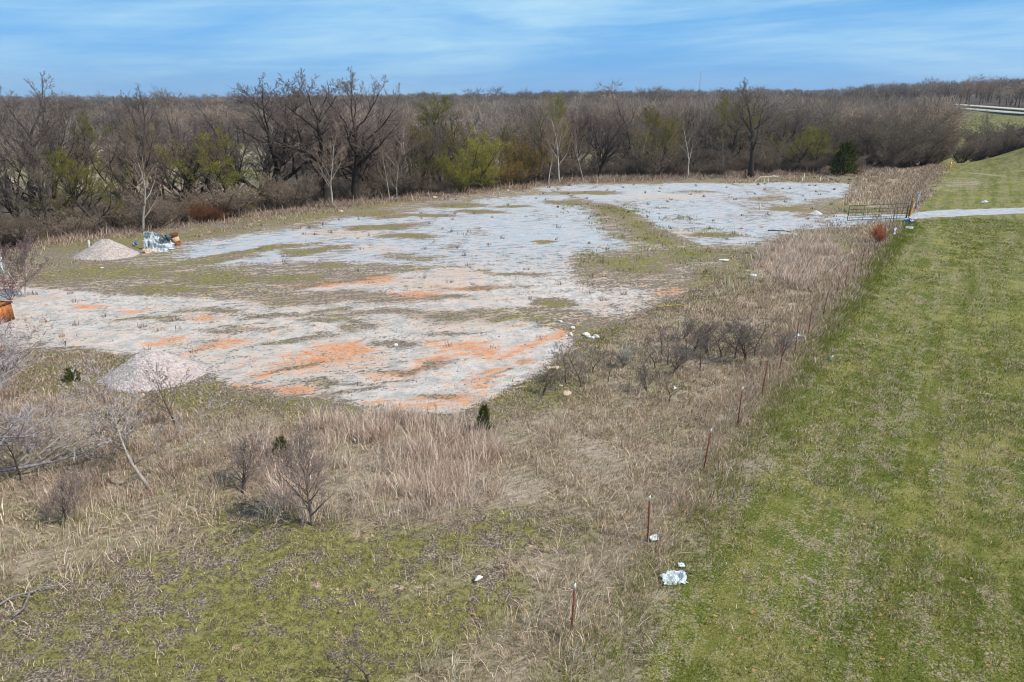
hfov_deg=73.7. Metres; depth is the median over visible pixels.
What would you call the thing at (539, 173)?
bare bush
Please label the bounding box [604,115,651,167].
bare tree
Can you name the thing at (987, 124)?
bare bush
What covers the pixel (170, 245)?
scrap sheet
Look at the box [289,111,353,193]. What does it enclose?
bare tree
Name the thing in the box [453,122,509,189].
green tree
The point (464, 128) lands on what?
bare tree
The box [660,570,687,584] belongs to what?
plastic sheet
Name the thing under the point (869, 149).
bare bush
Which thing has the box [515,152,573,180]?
bare bush
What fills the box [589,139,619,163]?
bare tree
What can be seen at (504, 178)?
leafy bush
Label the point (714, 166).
bare bush
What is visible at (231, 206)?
bare bush
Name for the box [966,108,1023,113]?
highway
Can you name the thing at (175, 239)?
drum
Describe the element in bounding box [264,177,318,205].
bare bush
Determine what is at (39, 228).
bare bush
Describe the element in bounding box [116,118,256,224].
bare tree
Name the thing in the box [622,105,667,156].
budding tree
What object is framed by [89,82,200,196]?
bare tree
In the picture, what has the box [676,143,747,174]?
bare bush
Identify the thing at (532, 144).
bare tree
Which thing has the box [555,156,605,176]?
bare bush
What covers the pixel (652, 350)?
bare sapling
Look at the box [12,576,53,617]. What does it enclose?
fallen branch
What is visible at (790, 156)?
bare bush
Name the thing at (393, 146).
bare tree
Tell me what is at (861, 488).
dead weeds
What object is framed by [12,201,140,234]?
bare bush
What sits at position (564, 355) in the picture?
bare sapling
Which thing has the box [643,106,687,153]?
belt tree
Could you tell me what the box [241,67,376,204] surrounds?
bare tree
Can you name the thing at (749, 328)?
bare sapling
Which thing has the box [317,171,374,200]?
bare bush
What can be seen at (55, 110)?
bare tree
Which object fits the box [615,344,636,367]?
flowering shrub
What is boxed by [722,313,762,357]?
bare sapling
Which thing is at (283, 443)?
cedar
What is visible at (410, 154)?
bare tree
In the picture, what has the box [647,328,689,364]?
bare sapling
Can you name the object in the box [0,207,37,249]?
bare bush
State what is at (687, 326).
bare sapling
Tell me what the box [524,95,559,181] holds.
bare tree
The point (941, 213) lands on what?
gravel track
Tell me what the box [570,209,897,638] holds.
wire fence
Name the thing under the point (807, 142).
green tree
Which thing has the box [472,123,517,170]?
belt tree
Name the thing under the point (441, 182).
bare bush
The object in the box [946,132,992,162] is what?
bare bush
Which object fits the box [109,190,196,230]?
bare bush
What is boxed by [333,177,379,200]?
bare bush
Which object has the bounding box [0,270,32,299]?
bare shrub
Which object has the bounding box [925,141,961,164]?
bare bush
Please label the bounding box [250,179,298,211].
bare bush
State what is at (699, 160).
bare bush
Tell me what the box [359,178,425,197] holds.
bare bush
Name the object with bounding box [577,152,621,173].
bare bush
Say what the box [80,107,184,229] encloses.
bare tree
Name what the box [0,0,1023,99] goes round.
sky
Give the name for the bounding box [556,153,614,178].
bare bush
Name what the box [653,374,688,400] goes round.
bare sapling
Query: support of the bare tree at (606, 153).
on the ground at (252, 567)
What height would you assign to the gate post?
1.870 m
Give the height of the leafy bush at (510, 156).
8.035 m
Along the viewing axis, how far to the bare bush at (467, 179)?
90.44 m
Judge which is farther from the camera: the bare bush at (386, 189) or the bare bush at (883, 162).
the bare bush at (883, 162)
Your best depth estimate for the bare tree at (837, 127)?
119.54 m
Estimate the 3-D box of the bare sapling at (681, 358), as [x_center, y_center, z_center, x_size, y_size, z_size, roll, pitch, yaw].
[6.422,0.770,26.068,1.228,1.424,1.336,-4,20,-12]
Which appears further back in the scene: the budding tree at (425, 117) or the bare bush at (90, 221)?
the budding tree at (425, 117)
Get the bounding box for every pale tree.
[112,135,166,232]
[191,136,238,199]
[310,120,353,206]
[371,96,434,179]
[371,142,395,200]
[388,146,405,200]
[492,131,503,185]
[538,94,579,182]
[541,118,569,184]
[570,114,589,180]
[668,113,704,175]
[718,135,730,171]
[886,104,905,126]
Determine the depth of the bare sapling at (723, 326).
29.04 m
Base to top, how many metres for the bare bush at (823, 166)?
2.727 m
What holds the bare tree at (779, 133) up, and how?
on the ground at (252, 567)
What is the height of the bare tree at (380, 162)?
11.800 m
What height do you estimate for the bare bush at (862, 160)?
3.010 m
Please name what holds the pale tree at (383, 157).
on the ground at (252, 567)
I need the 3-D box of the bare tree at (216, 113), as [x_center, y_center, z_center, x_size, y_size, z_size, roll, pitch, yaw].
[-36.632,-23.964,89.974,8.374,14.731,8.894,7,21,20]
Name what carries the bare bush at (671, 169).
on the ground at (252, 567)
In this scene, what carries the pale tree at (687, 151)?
on the ground at (252, 567)
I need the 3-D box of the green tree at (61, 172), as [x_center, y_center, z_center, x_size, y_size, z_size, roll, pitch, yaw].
[-36.818,-12.673,59.146,10.702,8.586,6.856,-12,22,-30]
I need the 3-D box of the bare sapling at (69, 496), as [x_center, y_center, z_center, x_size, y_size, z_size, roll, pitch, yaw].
[-11.180,3.834,17.101,1.178,1.570,1.281,0,19,-1]
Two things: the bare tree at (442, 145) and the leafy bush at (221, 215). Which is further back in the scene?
the bare tree at (442, 145)
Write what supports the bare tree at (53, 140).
on the ground at (252, 567)
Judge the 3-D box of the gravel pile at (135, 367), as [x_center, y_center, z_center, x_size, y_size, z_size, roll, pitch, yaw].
[-13.798,0.913,26.226,3.876,1.101,3.334,0,19,0]
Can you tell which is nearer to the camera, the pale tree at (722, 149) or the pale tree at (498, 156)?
the pale tree at (498, 156)
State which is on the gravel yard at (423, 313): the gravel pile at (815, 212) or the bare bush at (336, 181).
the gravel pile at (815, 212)
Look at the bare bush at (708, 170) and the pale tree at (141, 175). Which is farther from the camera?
the bare bush at (708, 170)
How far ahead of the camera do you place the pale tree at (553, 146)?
85.46 m
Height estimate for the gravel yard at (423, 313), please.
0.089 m
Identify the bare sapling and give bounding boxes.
[0,413,51,480]
[34,466,97,527]
[57,356,228,490]
[83,400,141,462]
[137,363,194,426]
[216,429,278,492]
[263,421,341,525]
[322,626,388,681]
[533,365,564,395]
[543,341,587,381]
[558,345,591,386]
[585,344,614,372]
[595,350,628,384]
[629,358,657,394]
[630,335,666,367]
[647,325,673,353]
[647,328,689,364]
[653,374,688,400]
[662,345,694,373]
[668,315,711,360]
[677,316,702,339]
[681,336,716,370]
[684,320,720,350]
[694,322,720,357]
[699,318,731,355]
[710,316,744,341]
[713,317,766,360]
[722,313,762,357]
[732,317,761,337]
[735,314,782,354]
[744,341,778,363]
[773,331,798,354]
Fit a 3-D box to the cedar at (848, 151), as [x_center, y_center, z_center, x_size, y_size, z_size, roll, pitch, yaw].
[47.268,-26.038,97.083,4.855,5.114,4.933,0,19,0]
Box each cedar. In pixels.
[62,366,80,383]
[266,435,294,466]
[475,405,494,431]
[828,140,863,174]
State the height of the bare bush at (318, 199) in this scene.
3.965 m
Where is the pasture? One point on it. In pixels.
(996, 181)
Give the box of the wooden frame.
[753,175,778,182]
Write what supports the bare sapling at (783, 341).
on the ground at (252, 567)
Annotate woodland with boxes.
[0,74,1023,136]
[0,87,993,205]
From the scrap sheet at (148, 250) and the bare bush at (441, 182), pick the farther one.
the bare bush at (441, 182)
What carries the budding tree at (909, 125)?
on the ground at (252, 567)
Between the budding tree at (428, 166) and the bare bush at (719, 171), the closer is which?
the budding tree at (428, 166)
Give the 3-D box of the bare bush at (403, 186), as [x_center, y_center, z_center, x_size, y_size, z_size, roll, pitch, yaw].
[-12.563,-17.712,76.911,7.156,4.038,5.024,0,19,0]
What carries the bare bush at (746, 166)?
on the ground at (252, 567)
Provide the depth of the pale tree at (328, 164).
66.62 m
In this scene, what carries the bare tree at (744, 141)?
on the ground at (252, 567)
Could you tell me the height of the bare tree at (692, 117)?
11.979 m
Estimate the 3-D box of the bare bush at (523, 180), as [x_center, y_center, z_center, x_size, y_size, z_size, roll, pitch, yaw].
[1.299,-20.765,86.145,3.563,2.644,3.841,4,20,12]
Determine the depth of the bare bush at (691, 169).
97.32 m
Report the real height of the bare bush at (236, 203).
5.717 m
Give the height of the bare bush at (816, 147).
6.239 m
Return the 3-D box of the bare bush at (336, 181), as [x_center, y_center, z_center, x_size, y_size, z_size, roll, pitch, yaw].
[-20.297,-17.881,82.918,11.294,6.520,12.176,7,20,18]
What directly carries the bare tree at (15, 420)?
on the ground at (252, 567)
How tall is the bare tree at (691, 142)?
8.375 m
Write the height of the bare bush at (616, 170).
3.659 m
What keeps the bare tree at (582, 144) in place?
on the ground at (252, 567)
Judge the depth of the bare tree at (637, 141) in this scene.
98.58 m
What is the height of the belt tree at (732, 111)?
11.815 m
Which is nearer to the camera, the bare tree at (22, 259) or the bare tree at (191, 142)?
the bare tree at (22, 259)
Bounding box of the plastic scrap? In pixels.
[649,534,658,540]
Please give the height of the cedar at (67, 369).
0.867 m
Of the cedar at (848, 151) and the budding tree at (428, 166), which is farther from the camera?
the cedar at (848, 151)
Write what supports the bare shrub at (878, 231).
on the ground at (252, 567)
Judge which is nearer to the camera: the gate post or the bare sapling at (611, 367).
the bare sapling at (611, 367)
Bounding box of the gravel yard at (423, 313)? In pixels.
[0,183,862,413]
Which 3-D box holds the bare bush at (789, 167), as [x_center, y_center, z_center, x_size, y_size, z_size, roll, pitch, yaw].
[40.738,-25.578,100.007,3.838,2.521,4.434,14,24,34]
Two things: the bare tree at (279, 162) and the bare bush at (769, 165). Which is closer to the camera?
the bare tree at (279, 162)
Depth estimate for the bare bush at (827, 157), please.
104.89 m
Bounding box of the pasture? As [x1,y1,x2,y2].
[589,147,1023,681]
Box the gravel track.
[832,208,1023,224]
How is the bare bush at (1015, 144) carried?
on the pasture
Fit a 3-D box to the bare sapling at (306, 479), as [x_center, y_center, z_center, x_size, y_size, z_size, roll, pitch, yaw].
[-4.972,3.345,16.473,1.857,2.915,1.695,-4,20,-12]
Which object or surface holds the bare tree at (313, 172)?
on the ground at (252, 567)
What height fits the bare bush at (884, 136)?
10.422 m
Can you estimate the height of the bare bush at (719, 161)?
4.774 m
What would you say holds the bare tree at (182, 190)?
on the ground at (252, 567)
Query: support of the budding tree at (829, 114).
on the ground at (252, 567)
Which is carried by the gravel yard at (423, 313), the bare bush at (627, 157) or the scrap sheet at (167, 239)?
the scrap sheet at (167, 239)
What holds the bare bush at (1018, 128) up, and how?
on the pasture
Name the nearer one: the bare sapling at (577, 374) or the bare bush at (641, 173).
the bare sapling at (577, 374)
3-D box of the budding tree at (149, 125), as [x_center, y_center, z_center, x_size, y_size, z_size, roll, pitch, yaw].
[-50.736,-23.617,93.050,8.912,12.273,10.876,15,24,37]
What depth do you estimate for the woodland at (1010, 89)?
441.65 m
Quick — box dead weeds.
[3,182,1023,681]
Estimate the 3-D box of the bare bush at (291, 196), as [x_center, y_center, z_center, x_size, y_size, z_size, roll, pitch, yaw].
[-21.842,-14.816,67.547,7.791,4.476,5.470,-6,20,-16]
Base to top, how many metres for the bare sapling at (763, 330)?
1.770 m
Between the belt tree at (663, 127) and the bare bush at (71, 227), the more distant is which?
the belt tree at (663, 127)
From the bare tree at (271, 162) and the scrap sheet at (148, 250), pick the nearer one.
the scrap sheet at (148, 250)
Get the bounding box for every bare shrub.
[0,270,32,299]
[0,312,54,373]
[870,223,893,241]
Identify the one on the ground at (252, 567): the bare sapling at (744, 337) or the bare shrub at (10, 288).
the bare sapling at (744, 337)
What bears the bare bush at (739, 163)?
on the ground at (252, 567)
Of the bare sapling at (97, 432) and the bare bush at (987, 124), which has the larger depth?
the bare bush at (987, 124)
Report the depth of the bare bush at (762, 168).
103.79 m
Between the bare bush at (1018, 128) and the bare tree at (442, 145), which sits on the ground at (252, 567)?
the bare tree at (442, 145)
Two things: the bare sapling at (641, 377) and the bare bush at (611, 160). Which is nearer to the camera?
the bare sapling at (641, 377)
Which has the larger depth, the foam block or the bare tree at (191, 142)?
the bare tree at (191, 142)
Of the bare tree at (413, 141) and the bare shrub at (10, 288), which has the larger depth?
the bare tree at (413, 141)
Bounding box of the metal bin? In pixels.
[0,301,14,324]
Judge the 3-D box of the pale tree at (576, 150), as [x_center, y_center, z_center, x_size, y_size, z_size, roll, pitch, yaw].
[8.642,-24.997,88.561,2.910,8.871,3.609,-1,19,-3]
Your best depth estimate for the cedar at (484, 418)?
21.78 m
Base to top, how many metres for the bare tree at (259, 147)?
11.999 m
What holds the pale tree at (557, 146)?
on the ground at (252, 567)
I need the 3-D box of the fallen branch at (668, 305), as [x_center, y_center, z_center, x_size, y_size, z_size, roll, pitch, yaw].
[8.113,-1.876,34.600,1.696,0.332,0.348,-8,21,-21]
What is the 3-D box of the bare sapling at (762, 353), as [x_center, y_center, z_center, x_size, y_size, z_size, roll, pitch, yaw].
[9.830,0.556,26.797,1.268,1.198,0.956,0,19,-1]
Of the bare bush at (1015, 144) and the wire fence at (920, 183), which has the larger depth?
the bare bush at (1015, 144)
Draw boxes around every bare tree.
[0,72,95,227]
[0,106,120,222]
[0,129,68,238]
[0,142,37,225]
[0,228,48,296]
[0,313,162,471]
[12,127,89,223]
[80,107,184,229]
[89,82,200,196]
[92,128,169,200]
[99,124,163,228]
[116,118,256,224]
[123,119,249,223]
[147,84,194,172]
[171,130,264,198]
[185,72,371,205]
[192,101,252,187]
[220,126,291,208]
[224,123,304,201]
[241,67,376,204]
[260,65,411,200]
[288,111,347,198]
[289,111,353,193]
[294,85,400,182]
[295,119,337,198]
[301,148,320,196]
[313,127,409,196]
[339,127,405,182]
[370,118,403,177]
[375,110,416,179]
[390,132,434,182]
[408,119,449,194]
[413,120,446,179]
[422,101,489,174]
[428,113,473,181]
[447,133,488,173]
[505,125,537,156]
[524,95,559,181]
[544,107,602,165]
[551,134,601,170]
[564,114,590,159]
[574,103,626,173]
[583,110,636,176]
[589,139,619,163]
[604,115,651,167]
[606,96,669,160]
[621,115,648,174]
[647,103,703,153]
[663,103,707,158]
[678,126,704,153]
[692,115,719,161]
[694,104,730,155]
[707,102,759,159]
[729,77,784,176]
[732,113,750,157]
[755,119,795,150]
[763,106,824,146]
[825,114,854,151]
[839,110,876,138]
[854,108,882,139]
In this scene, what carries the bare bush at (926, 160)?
on the ground at (252, 567)
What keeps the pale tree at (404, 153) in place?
on the ground at (252, 567)
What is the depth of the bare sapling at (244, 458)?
18.55 m
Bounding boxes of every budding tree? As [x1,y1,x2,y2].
[17,111,143,208]
[96,122,175,199]
[390,92,475,182]
[405,131,442,190]
[525,91,589,165]
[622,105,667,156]
[627,115,689,174]
[749,111,794,141]
[817,112,848,143]
[894,120,922,165]
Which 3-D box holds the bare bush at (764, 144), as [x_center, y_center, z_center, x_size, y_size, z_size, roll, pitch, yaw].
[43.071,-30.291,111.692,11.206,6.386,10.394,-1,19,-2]
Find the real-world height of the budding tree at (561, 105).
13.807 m
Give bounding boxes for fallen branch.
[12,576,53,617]
[656,304,684,307]
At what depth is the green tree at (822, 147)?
101.46 m
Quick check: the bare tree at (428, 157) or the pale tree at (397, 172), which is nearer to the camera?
the pale tree at (397, 172)
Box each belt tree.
[0,129,18,198]
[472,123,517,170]
[630,122,659,160]
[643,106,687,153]
[699,103,773,158]
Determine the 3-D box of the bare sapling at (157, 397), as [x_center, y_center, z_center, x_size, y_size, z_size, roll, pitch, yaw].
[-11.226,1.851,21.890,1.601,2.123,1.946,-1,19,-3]
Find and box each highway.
[961,104,1023,109]
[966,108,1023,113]
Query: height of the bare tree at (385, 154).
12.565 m
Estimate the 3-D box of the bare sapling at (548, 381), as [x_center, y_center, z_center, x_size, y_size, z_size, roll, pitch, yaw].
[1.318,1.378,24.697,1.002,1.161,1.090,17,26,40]
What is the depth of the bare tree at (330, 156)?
72.19 m
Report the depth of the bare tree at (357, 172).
71.61 m
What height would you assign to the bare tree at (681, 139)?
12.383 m
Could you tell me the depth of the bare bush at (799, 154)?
105.62 m
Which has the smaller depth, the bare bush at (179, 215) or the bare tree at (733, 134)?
the bare bush at (179, 215)
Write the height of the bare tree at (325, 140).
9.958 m
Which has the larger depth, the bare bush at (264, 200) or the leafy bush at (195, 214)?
the bare bush at (264, 200)
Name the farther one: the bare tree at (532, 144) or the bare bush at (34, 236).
the bare tree at (532, 144)
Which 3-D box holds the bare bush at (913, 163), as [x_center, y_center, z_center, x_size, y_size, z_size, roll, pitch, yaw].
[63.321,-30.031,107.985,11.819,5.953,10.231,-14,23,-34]
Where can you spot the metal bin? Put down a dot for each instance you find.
(6, 307)
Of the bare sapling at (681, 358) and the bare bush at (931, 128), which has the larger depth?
the bare bush at (931, 128)
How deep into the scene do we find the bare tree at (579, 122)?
98.22 m
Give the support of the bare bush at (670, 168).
on the ground at (252, 567)
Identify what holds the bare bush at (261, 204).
on the ground at (252, 567)
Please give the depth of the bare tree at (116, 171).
76.72 m
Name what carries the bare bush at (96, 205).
on the ground at (252, 567)
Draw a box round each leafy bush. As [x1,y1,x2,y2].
[178,197,230,222]
[212,207,229,219]
[483,155,543,184]
[491,128,565,179]
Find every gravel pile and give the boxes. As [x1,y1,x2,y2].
[73,239,139,260]
[102,350,207,392]
[809,210,821,214]
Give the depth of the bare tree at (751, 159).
94.21 m
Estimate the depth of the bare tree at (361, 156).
81.64 m
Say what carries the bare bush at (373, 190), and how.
on the ground at (252, 567)
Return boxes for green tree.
[14,146,150,233]
[150,126,270,214]
[434,149,489,192]
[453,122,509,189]
[711,92,766,154]
[763,124,838,169]
[801,127,834,161]
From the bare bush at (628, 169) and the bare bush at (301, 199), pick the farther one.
the bare bush at (628, 169)
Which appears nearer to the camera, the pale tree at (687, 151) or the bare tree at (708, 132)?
the pale tree at (687, 151)
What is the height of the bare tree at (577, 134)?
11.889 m
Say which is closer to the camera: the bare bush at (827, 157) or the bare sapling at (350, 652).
the bare sapling at (350, 652)
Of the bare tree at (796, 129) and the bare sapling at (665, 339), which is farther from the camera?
the bare tree at (796, 129)
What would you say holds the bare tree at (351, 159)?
on the ground at (252, 567)
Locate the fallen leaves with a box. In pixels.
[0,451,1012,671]
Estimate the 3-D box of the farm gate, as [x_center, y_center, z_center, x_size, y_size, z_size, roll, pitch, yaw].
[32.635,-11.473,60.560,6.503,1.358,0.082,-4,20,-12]
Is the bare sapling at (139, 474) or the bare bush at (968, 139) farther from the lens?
the bare bush at (968, 139)
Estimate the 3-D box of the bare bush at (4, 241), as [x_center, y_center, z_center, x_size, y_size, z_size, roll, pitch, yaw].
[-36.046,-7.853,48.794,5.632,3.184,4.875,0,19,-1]
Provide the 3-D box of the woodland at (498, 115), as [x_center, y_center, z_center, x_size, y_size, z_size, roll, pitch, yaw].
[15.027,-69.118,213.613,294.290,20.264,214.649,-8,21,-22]
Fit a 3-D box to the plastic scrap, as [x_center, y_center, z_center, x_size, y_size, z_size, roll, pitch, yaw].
[3.426,4.722,16.409,0.250,0.062,0.153,-8,51,-22]
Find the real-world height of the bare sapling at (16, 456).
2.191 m
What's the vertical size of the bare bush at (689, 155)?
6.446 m
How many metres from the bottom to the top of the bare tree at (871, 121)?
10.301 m
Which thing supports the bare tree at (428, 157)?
on the ground at (252, 567)
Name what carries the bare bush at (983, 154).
on the pasture
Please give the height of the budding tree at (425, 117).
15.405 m
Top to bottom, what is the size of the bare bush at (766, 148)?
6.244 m
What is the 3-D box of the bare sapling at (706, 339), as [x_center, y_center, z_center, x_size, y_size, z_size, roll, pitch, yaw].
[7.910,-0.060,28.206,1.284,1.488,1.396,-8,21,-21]
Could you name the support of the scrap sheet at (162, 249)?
on the gravel yard at (423, 313)
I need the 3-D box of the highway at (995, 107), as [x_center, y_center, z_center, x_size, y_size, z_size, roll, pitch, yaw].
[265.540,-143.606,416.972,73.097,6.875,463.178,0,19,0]
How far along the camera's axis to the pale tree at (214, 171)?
71.88 m
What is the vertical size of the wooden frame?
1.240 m
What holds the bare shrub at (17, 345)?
on the ground at (252, 567)
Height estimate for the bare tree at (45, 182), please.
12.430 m
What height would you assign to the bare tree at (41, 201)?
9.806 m
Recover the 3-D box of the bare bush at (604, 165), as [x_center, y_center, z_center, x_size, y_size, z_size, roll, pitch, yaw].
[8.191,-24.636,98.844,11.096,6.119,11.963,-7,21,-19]
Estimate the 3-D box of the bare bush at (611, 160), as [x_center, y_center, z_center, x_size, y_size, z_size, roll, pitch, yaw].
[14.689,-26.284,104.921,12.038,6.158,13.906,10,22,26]
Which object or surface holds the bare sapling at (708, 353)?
on the ground at (252, 567)
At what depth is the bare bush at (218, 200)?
61.51 m
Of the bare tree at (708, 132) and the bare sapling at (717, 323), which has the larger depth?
the bare tree at (708, 132)
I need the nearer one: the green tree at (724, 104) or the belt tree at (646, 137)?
the belt tree at (646, 137)
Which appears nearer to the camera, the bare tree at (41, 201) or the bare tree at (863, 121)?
the bare tree at (41, 201)
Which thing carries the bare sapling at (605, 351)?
on the ground at (252, 567)
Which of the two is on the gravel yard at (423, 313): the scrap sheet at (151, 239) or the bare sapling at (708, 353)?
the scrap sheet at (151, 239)
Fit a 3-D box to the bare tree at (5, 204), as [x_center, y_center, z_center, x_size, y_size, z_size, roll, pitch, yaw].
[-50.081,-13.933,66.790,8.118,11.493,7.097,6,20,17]
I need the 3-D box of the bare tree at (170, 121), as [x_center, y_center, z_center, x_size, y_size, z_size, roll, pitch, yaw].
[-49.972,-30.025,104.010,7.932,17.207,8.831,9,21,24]
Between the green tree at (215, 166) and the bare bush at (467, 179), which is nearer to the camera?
the green tree at (215, 166)
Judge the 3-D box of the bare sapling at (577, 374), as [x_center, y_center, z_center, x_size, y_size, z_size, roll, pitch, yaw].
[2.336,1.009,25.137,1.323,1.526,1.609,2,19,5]
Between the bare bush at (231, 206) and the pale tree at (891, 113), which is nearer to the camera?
the bare bush at (231, 206)
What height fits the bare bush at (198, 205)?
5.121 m
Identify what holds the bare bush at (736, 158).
on the ground at (252, 567)
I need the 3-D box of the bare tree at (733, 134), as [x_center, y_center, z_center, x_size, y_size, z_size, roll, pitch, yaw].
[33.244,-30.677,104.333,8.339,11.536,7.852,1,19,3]
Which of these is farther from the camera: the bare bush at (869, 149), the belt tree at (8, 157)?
the bare bush at (869, 149)
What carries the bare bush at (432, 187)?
on the ground at (252, 567)
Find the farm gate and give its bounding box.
[847,203,911,220]
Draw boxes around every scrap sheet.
[143,231,159,248]
[143,247,157,252]
[151,242,175,248]
[152,247,168,251]
[159,234,171,243]
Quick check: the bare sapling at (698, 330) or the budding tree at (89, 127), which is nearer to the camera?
the bare sapling at (698, 330)
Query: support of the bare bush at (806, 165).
on the ground at (252, 567)
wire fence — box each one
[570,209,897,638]
[902,162,938,212]
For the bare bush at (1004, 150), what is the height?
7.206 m
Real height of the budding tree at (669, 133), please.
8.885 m
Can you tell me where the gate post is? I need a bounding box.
[914,193,919,208]
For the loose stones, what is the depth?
29.10 m
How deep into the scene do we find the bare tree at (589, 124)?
101.19 m
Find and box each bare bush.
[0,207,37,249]
[0,213,46,248]
[5,208,79,242]
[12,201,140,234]
[12,219,67,243]
[24,206,114,238]
[49,182,159,231]
[52,200,119,236]
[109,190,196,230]
[114,194,194,226]
[164,177,265,219]
[164,186,262,214]
[167,185,248,222]
[205,194,261,217]
[247,191,287,210]
[250,170,328,208]
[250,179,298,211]
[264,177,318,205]
[284,191,317,206]
[305,168,389,198]
[309,180,348,203]
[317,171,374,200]
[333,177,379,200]
[345,164,438,198]
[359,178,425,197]
[368,164,430,196]
[419,172,455,190]
[421,177,453,193]
[435,167,502,188]
[502,157,562,182]
[510,168,537,183]
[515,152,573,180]
[547,152,615,175]
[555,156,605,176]
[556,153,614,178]
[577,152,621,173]
[585,155,632,176]
[593,158,640,176]
[596,159,631,175]
[602,142,691,175]
[620,155,675,175]
[621,148,673,176]
[633,152,690,176]
[645,143,715,175]
[647,146,711,164]
[658,166,683,175]
[673,160,703,174]
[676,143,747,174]
[684,148,737,168]
[687,162,720,176]
[695,158,731,173]
[702,142,762,171]
[708,159,734,174]
[721,157,745,172]
[732,147,760,170]
[737,135,802,168]
[747,140,816,161]
[747,147,797,168]
[754,147,790,173]
[755,161,781,171]
[762,145,820,170]
[766,136,846,164]
[778,158,803,171]
[779,141,826,168]
[787,144,836,165]
[789,153,834,172]
[801,156,827,171]
[810,107,972,166]
[824,121,927,166]
[847,154,869,169]
[854,108,965,164]
[863,141,926,168]
[865,116,986,165]
[885,133,949,167]
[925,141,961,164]
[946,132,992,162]
[954,124,1017,159]
[955,134,1009,161]
[960,111,1023,154]
[963,123,1023,157]
[991,122,1023,138]
[996,130,1023,150]
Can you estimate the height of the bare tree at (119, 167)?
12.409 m
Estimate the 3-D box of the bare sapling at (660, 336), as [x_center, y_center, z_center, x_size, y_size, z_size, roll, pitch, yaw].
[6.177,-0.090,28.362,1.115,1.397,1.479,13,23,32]
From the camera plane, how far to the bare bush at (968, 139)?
130.53 m
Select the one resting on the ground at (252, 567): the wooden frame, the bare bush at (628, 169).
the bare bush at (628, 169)
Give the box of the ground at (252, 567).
[0,93,1023,681]
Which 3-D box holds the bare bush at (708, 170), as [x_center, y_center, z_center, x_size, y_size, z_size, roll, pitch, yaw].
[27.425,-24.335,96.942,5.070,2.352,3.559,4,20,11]
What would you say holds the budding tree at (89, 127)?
on the ground at (252, 567)
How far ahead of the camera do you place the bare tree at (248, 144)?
74.19 m
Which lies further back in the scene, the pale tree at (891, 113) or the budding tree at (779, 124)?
the pale tree at (891, 113)
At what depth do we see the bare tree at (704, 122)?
117.88 m
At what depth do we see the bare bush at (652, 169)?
95.12 m
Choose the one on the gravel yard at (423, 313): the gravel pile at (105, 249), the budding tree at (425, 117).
the gravel pile at (105, 249)
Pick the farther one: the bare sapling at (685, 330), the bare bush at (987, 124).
the bare bush at (987, 124)
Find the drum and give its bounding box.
[169,232,180,244]
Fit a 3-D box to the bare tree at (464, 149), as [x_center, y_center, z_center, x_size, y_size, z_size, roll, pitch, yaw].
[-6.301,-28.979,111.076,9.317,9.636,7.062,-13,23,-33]
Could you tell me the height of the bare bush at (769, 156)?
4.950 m
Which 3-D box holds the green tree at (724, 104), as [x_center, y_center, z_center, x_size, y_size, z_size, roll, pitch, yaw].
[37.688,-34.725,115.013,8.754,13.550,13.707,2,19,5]
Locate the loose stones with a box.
[0,249,689,412]
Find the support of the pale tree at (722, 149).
on the ground at (252, 567)
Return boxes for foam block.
[474,575,482,580]
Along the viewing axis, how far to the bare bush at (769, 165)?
97.94 m
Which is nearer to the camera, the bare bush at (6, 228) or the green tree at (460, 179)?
the bare bush at (6, 228)
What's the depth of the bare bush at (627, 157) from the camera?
99.16 m
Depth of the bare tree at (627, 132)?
100.02 m

